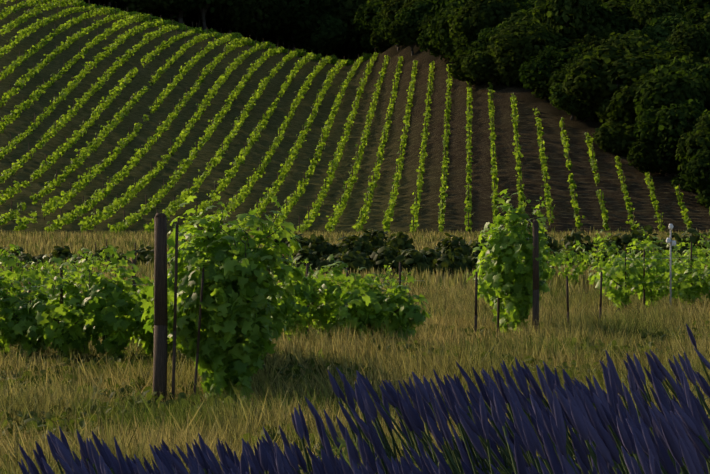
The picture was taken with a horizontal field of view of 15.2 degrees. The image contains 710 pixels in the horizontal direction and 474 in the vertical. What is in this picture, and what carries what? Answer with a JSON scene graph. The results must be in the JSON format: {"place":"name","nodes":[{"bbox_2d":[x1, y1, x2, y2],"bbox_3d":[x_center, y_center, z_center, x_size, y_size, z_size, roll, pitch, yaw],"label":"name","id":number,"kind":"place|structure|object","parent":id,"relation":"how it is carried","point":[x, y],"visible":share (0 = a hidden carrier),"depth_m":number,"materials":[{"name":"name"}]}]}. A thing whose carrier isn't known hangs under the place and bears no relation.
{"place":"outdoors","nodes":[
{"label":"outdoors","id":0,"kind":"place"},
{"bbox_2d":[0,0,709,245],"bbox_3d":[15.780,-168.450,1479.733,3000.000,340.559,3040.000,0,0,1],"label":"terrain","id":1,"kind":"structure","parent":0,"point":[581,170],"depth_m":293.31,"materials":[{"name":"brown soil"}]},
{"bbox_2d":[171,0,211,23],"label":"tree","id":2,"kind":"object","parent":1,"relation":"on","point":[185,8],"visible":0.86,"depth_m":454.22,"materials":[{"name":"green plant"}]},
{"bbox_2d":[188,8,213,27],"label":"tree","id":3,"kind":"object","parent":1,"relation":"on","point":[199,15],"visible":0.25,"depth_m":465.58,"materials":[{"name":"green plant"}]},
{"bbox_2d":[186,2,231,31],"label":"tree","id":4,"kind":"object","parent":1,"relation":"on","point":[211,18],"visible":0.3,"depth_m":467.53,"materials":[{"name":"green plant"}]},
{"bbox_2d":[196,0,234,31],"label":"tree","id":5,"kind":"object","parent":1,"relation":"on","point":[202,8],"visible":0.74,"depth_m":459.11,"materials":[{"name":"green plant"}]},
{"bbox_2d":[214,20,229,33],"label":"tree","id":6,"kind":"object","parent":1,"relation":"on","point":[226,27],"visible":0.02,"depth_m":474.87,"materials":[{"name":"green plant"}]},
{"bbox_2d":[248,5,265,40],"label":"tree","id":7,"kind":"object","parent":1,"relation":"on","point":[258,18],"visible":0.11,"depth_m":464.72,"materials":[{"name":"green plant"}]},
{"bbox_2d":[256,0,299,46],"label":"tree","id":8,"kind":"object","parent":1,"relation":"on","point":[277,40],"visible":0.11,"depth_m":469.09,"materials":[{"name":"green plant"}]},
{"bbox_2d":[0,0,679,231],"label":"vineyard posts","id":9,"kind":"object","parent":1,"relation":"on","point":[279,126],"visible":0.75,"depth_m":296.97,"materials":[{"name":"brown wood"}]},
{"bbox_2d":[37,233,655,261],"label":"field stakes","id":10,"kind":"object","parent":1,"relation":"on","point":[135,244],"visible":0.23,"depth_m":149.96,"materials":[{"name":"brown wood"}]},
{"bbox_2d":[8,213,691,405],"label":"vineyard posts","id":11,"kind":"object","parent":1,"relation":"on","point":[160,314],"visible":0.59,"depth_m":25.85,"materials":[{"name":"brown wood"}]},
{"bbox_2d":[0,0,709,234],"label":"vineyard vines","id":12,"kind":"object","parent":1,"relation":"on","point":[235,39],"visible":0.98,"depth_m":298.99,"materials":[{"name":"green plant"}]},
{"bbox_2d":[0,225,709,275],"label":"hedge foliage","id":13,"kind":"object","parent":1,"relation":"on","point":[352,252],"visible":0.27,"depth_m":128.60,"materials":[{"name":"green plant"}]},
{"bbox_2d":[0,226,709,294],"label":"field margin tufts","id":14,"kind":"object","parent":1,"relation":"on","point":[35,243],"visible":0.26,"depth_m":173.89,"materials":[{"name":"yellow plant"}]},
{"bbox_2d":[0,189,709,403],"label":"vine","id":15,"kind":"object","parent":1,"relation":"on","point":[244,307],"depth_m":33.13,"materials":[{"name":"green plant"}]},
{"bbox_2d":[0,320,709,473],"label":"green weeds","id":16,"kind":"object","parent":1,"relation":"on","point":[82,422],"visible":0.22,"depth_m":27.82,"materials":[{"name":"green plant"}]},
{"bbox_2d":[22,230,688,304],"bbox_3d":[0.172,0.794,42.576,7.461,2.120,32.793,0,0,20],"label":"fence pole","id":17,"kind":"object","parent":1,"relation":"on","point":[670,258],"visible":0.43,"depth_m":55.74,"materials":[{"name":"grey metal"}]},
{"bbox_2d":[355,0,373,14],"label":"tree","id":18,"kind":"object","parent":1,"relation":"on","point":[356,1],"visible":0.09,"depth_m":477.33,"materials":[{"name":"green plant"}]},
{"bbox_2d":[353,0,382,34],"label":"tree","id":19,"kind":"object","parent":1,"relation":"on","point":[369,12],"visible":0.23,"depth_m":449.73,"materials":[{"name":"green plant"}]},
{"bbox_2d":[360,33,378,51],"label":"scrub","id":20,"kind":"object","parent":1,"relation":"on","point":[367,44],"visible":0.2,"depth_m":452.54,"materials":[{"name":"green plant"}]},
{"bbox_2d":[370,31,384,48],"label":"tree","id":21,"kind":"object","parent":1,"relation":"on","point":[374,33],"visible":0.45,"depth_m":428.11,"materials":[{"name":"green plant"}]},
{"bbox_2d":[370,36,394,52],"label":"scrub","id":22,"kind":"object","parent":1,"relation":"on","point":[386,44],"visible":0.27,"depth_m":427.62,"materials":[{"name":"green plant"}]},
{"bbox_2d":[370,12,396,46],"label":"tree","id":23,"kind":"object","parent":1,"relation":"on","point":[377,21],"visible":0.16,"depth_m":416.71,"materials":[{"name":"green plant"}]},
{"bbox_2d":[375,18,399,50],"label":"tree","id":24,"kind":"object","parent":1,"relation":"on","point":[383,30],"visible":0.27,"depth_m":405.94,"materials":[{"name":"green plant"}]},
{"bbox_2d":[378,0,403,9],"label":"tree","id":25,"kind":"object","parent":1,"relation":"on","point":[381,1],"visible":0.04,"depth_m":415.17,"materials":[{"name":"green plant"}]},
{"bbox_2d":[379,0,404,21],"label":"tree","id":26,"kind":"object","parent":1,"relation":"on","point":[388,10],"visible":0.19,"depth_m":405.49,"materials":[{"name":"green plant"}]},
{"bbox_2d":[394,8,402,20],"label":"tree","id":27,"kind":"object","parent":1,"relation":"on","point":[397,16],"visible":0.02,"depth_m":399.62,"materials":[{"name":"green plant"}]},
{"bbox_2d":[388,19,422,55],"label":"tree","id":28,"kind":"object","parent":1,"relation":"on","point":[398,36],"visible":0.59,"depth_m":383.30,"materials":[{"name":"green plant"}]},
{"bbox_2d":[399,0,418,15],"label":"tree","id":29,"kind":"object","parent":1,"relation":"on","point":[410,3],"visible":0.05,"depth_m":393.09,"materials":[{"name":"green plant"}]},
{"bbox_2d":[399,0,440,48],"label":"tree","id":30,"kind":"object","parent":1,"relation":"on","point":[424,7],"visible":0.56,"depth_m":382.58,"materials":[{"name":"green plant"}]},
{"bbox_2d":[417,2,449,35],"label":"tree","id":31,"kind":"object","parent":1,"relation":"on","point":[425,20],"visible":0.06,"depth_m":354.49,"materials":[{"name":"green plant"}]},
{"bbox_2d":[417,26,451,59],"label":"scrub","id":32,"kind":"object","parent":1,"relation":"on","point":[425,45],"visible":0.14,"depth_m":352.25,"materials":[{"name":"green plant"}]},
{"bbox_2d":[427,0,465,48],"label":"tree","id":33,"kind":"object","parent":1,"relation":"on","point":[441,27],"visible":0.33,"depth_m":345.19,"materials":[{"name":"green plant"}]},
{"bbox_2d":[438,39,456,58],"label":"scrub","id":34,"kind":"object","parent":1,"relation":"on","point":[449,52],"visible":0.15,"depth_m":344.59,"materials":[{"name":"green plant"}]},
{"bbox_2d":[432,0,468,20],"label":"tree","id":35,"kind":"object","parent":1,"relation":"on","point":[443,5],"visible":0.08,"depth_m":350.54,"materials":[{"name":"green plant"}]},
{"bbox_2d":[453,37,472,54],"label":"scrub","id":36,"kind":"object","parent":1,"relation":"on","point":[460,45],"visible":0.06,"depth_m":334.69,"materials":[{"name":"green plant"}]},
{"bbox_2d":[448,50,494,85],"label":"scrub","id":37,"kind":"object","parent":1,"relation":"on","point":[456,71],"visible":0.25,"depth_m":320.54,"materials":[{"name":"green plant"}]},
{"bbox_2d":[447,0,495,43],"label":"tree","id":38,"kind":"object","parent":1,"relation":"on","point":[454,36],"visible":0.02,"depth_m":337.82,"materials":[{"name":"green plant"}]},
{"bbox_2d":[461,50,508,87],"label":"scrub","id":39,"kind":"object","parent":1,"relation":"on","point":[477,58],"visible":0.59,"depth_m":314.54,"materials":[{"name":"green plant"}]},
{"bbox_2d":[468,32,501,54],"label":"tree","id":40,"kind":"object","parent":1,"relation":"on","point":[480,45],"visible":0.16,"depth_m":318.51,"materials":[{"name":"green plant"}]},
{"bbox_2d":[453,0,521,45],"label":"tree","id":41,"kind":"object","parent":1,"relation":"on","point":[467,19],"visible":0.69,"depth_m":330.40,"materials":[{"name":"green plant"}]},
{"bbox_2d":[478,26,503,38],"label":"tree","id":42,"kind":"object","parent":1,"relation":"on","point":[482,34],"visible":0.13,"depth_m":326.03,"materials":[{"name":"green plant"}]},
{"bbox_2d":[466,0,522,37],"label":"tree","id":43,"kind":"object","parent":1,"relation":"on","point":[520,5],"visible":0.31,"depth_m":332.46,"materials":[{"name":"green plant"}]},
{"bbox_2d":[510,0,528,7],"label":"tree","id":44,"kind":"object","parent":1,"relation":"on","point":[515,1],"visible":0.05,"depth_m":342.77,"materials":[{"name":"green plant"}]},
{"bbox_2d":[494,41,545,87],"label":"scrub","id":45,"kind":"object","parent":1,"relation":"on","point":[510,77],"visible":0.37,"depth_m":310.99,"materials":[{"name":"green plant"}]},
{"bbox_2d":[498,9,541,30],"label":"tree","id":46,"kind":"object","parent":1,"relation":"on","point":[517,15],"visible":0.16,"depth_m":324.59,"materials":[{"name":"green plant"}]},
{"bbox_2d":[516,0,533,11],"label":"tree","id":47,"kind":"object","parent":1,"relation":"on","point":[525,2],"visible":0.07,"depth_m":340.32,"materials":[{"name":"green plant"}]},
{"bbox_2d":[486,16,569,70],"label":"tree","id":48,"kind":"object","parent":1,"relation":"on","point":[517,38],"visible":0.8,"depth_m":310.63,"materials":[{"name":"green plant"}]},
{"bbox_2d":[523,0,536,10],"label":"tree","id":49,"kind":"object","parent":1,"relation":"on","point":[531,2],"visible":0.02,"depth_m":338.52,"materials":[{"name":"green plant"}]},
{"bbox_2d":[527,24,563,51],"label":"tree","id":50,"kind":"object","parent":1,"relation":"on","point":[548,32],"visible":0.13,"depth_m":316.05,"materials":[{"name":"green plant"}]},
{"bbox_2d":[531,66,560,99],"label":"scrub","id":51,"kind":"object","parent":1,"relation":"on","point":[544,92],"visible":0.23,"depth_m":300.91,"materials":[{"name":"green plant"}]},
{"bbox_2d":[518,45,576,100],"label":"tree","id":52,"kind":"object","parent":1,"relation":"on","point":[554,59],"visible":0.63,"depth_m":300.70,"materials":[{"name":"green plant"}]},
{"bbox_2d":[533,46,582,80],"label":"scrub","id":53,"kind":"object","parent":1,"relation":"on","point":[576,50],"visible":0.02,"depth_m":304.81,"materials":[{"name":"green plant"}]},
{"bbox_2d":[529,0,603,38],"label":"tree","id":54,"kind":"object","parent":1,"relation":"on","point":[543,9],"visible":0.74,"depth_m":317.83,"materials":[{"name":"green plant"}]},
{"bbox_2d":[548,53,585,90],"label":"tree","id":55,"kind":"object","parent":1,"relation":"on","point":[557,76],"visible":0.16,"depth_m":295.25,"materials":[{"name":"green plant"}]},
{"bbox_2d":[549,81,594,119],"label":"tree","id":56,"kind":"object","parent":1,"relation":"on","point":[559,98],"visible":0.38,"depth_m":289.60,"materials":[{"name":"green plant"}]},
{"bbox_2d":[546,3,617,26],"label":"tree","id":57,"kind":"object","parent":1,"relation":"on","point":[604,12],"visible":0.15,"depth_m":322.20,"materials":[{"name":"green plant"}]},
{"bbox_2d":[573,43,592,51],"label":"tree","id":58,"kind":"object","parent":1,"relation":"on","point":[582,45],"visible":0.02,"depth_m":305.17,"materials":[{"name":"green plant"}]},
{"bbox_2d":[565,96,603,121],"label":"scrub","id":59,"kind":"object","parent":1,"relation":"on","point":[583,112],"visible":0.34,"depth_m":288.69,"materials":[{"name":"green plant"}]},
{"bbox_2d":[562,34,606,51],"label":"tree","id":60,"kind":"object","parent":1,"relation":"on","point":[594,41],"visible":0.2,"depth_m":311.51,"materials":[{"name":"green plant"}]},
{"bbox_2d":[578,46,596,57],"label":"tree","id":61,"kind":"object","parent":1,"relation":"on","point":[587,49],"visible":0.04,"depth_m":300.55,"materials":[{"name":"green plant"}]},
{"bbox_2d":[595,94,612,122],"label":"scrub","id":62,"kind":"object","parent":1,"relation":"on","point":[601,112],"visible":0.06,"depth_m":282.78,"materials":[{"name":"green plant"}]},
{"bbox_2d":[563,45,670,105],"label":"tree","id":63,"kind":"object","parent":1,"relation":"on","point":[601,76],"visible":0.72,"depth_m":282.55,"materials":[{"name":"green plant"}]},
{"bbox_2d":[592,115,643,156],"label":"scrub","id":64,"kind":"object","parent":1,"relation":"on","point":[617,137],"visible":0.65,"depth_m":272.51,"materials":[{"name":"green plant"}]},
{"bbox_2d":[574,32,661,72],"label":"tree","id":65,"kind":"object","parent":1,"relation":"on","point":[622,44],"visible":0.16,"depth_m":296.70,"materials":[{"name":"green plant"}]},
{"bbox_2d":[599,0,642,20],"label":"tree","id":66,"kind":"object","parent":1,"relation":"on","point":[622,7],"visible":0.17,"depth_m":325.80,"materials":[{"name":"green plant"}]},
{"bbox_2d":[601,0,642,6],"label":"tree","id":67,"kind":"object","parent":1,"relation":"on","point":[606,1],"visible":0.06,"depth_m":334.03,"materials":[{"name":"green plant"}]},
{"bbox_2d":[606,28,657,44],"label":"tree","id":68,"kind":"object","parent":1,"relation":"on","point":[635,33],"visible":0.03,"depth_m":306.90,"materials":[{"name":"green plant"}]},
{"bbox_2d":[606,73,668,121],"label":"tree","id":69,"kind":"object","parent":1,"relation":"on","point":[622,106],"visible":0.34,"depth_m":272.83,"materials":[{"name":"green plant"}]},
{"bbox_2d":[627,131,686,176],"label":"scrub","id":70,"kind":"object","parent":1,"relation":"on","point":[649,155],"visible":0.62,"depth_m":261.56,"materials":[{"name":"green plant"}]},
{"bbox_2d":[630,0,685,27],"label":"tree","id":71,"kind":"object","parent":1,"relation":"on","point":[651,9],"visible":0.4,"depth_m":319.97,"materials":[{"name":"green plant"}]},
{"bbox_2d":[646,49,672,58],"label":"tree","id":72,"kind":"object","parent":1,"relation":"on","point":[662,51],"depth_m":293.15,"materials":[{"name":"green plant"}]},
{"bbox_2d":[638,50,696,77],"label":"tree","id":73,"kind":"object","parent":1,"relation":"on","point":[678,54],"visible":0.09,"depth_m":288.10,"materials":[{"name":"green plant"}]},
{"bbox_2d":[640,13,697,43],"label":"tree","id":74,"kind":"object","parent":1,"relation":"on","point":[660,30],"visible":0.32,"depth_m":315.02,"materials":[{"name":"green plant"}]},
{"bbox_2d":[633,65,708,128],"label":"tree","id":75,"kind":"object","parent":1,"relation":"on","point":[677,88],"visible":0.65,"depth_m":266.14,"materials":[{"name":"green plant"}]},
{"bbox_2d":[652,41,689,52],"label":"tree","id":76,"kind":"object","parent":1,"relation":"on","point":[665,46],"visible":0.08,"depth_m":300.41,"materials":[{"name":"green plant"}]},
{"bbox_2d":[634,98,709,176],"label":"tree","id":77,"kind":"object","parent":1,"relation":"on","point":[658,122],"visible":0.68,"depth_m":260.70,"materials":[{"name":"green plant"}]},
{"bbox_2d":[645,55,709,90],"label":"tree","id":78,"kind":"object","parent":1,"relation":"on","point":[700,67],"visible":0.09,"depth_m":276.33,"materials":[{"name":"green plant"}]},
{"bbox_2d":[670,167,696,192],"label":"scrub","id":79,"kind":"object","parent":1,"relation":"on","point":[677,181],"visible":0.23,"depth_m":257.31,"materials":[{"name":"green plant"}]},
{"bbox_2d":[666,46,705,64],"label":"tree","id":80,"kind":"object","parent":1,"relation":"on","point":[684,48],"visible":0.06,"depth_m":299.67,"materials":[{"name":"green plant"}]},
{"bbox_2d":[663,36,709,58],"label":"tree","id":81,"kind":"object","parent":1,"relation":"on","point":[702,54],"visible":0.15,"depth_m":307.18,"materials":[{"name":"green plant"}]},
{"bbox_2d":[666,22,709,59],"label":"tree","id":82,"kind":"object","parent":1,"relation":"on","point":[699,38],"visible":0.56,"depth_m":306.45,"materials":[{"name":"green plant"}]},
{"bbox_2d":[672,0,709,16],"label":"tree","id":83,"kind":"object","parent":1,"relation":"on","point":[688,5],"visible":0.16,"depth_m":328.56,"materials":[{"name":"green plant"}]},
{"bbox_2d":[675,109,709,170],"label":"tree","id":84,"kind":"object","parent":1,"relation":"on","point":[694,142],"visible":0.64,"depth_m":255.51,"materials":[{"name":"green plant"}]},
{"bbox_2d":[682,150,709,188],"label":"tree","id":85,"kind":"object","parent":1,"relation":"on","point":[697,174],"visible":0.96,"depth_m":249.84,"materials":[{"name":"green plant"}]},
{"bbox_2d":[685,6,709,27],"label":"tree","id":86,"kind":"object","parent":1,"relation":"on","point":[695,16],"visible":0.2,"depth_m":322.48,"materials":[{"name":"green plant"}]},
{"bbox_2d":[695,181,709,207],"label":"scrub","id":87,"kind":"object","parent":1,"relation":"on","point":[703,196],"visible":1,"depth_m":249.29,"materials":[{"name":"green plant"}]},
{"bbox_2d":[698,12,709,32],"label":"tree","id":88,"kind":"object","parent":1,"relation":"on","point":[705,22],"visible":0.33,"depth_m":320.24,"materials":[{"name":"green plant"}]},
{"bbox_2d":[703,56,709,64],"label":"tree","id":89,"kind":"object","parent":1,"relation":"on","point":[707,60],"visible":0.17,"depth_m":302.44,"materials":[{"name":"green plant"}]},
{"bbox_2d":[704,46,709,63],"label":"tree","id":90,"kind":"object","parent":1,"relation":"on","point":[707,53],"visible":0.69,"depth_m":304.37,"materials":[{"name":"green plant"}]},
{"bbox_2d":[0,280,709,473],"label":"dry grass","id":91,"kind":"structure","parent":0,"point":[447,308],"depth_m":29.37,"materials":[{"name":"beige plant"}]},
{"bbox_2d":[18,324,709,473],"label":"lavender","id":92,"kind":"object","parent":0,"point":[677,430],"depth_m":4.39,"materials":[{"name":"purple plant"}]},
{"bbox_2d":[666,224,675,245],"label":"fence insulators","id":93,"kind":"object","parent":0,"point":[668,240],"visible":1,"depth_m":55.69,"materials":[{"name":"white plastic"}]}
]}

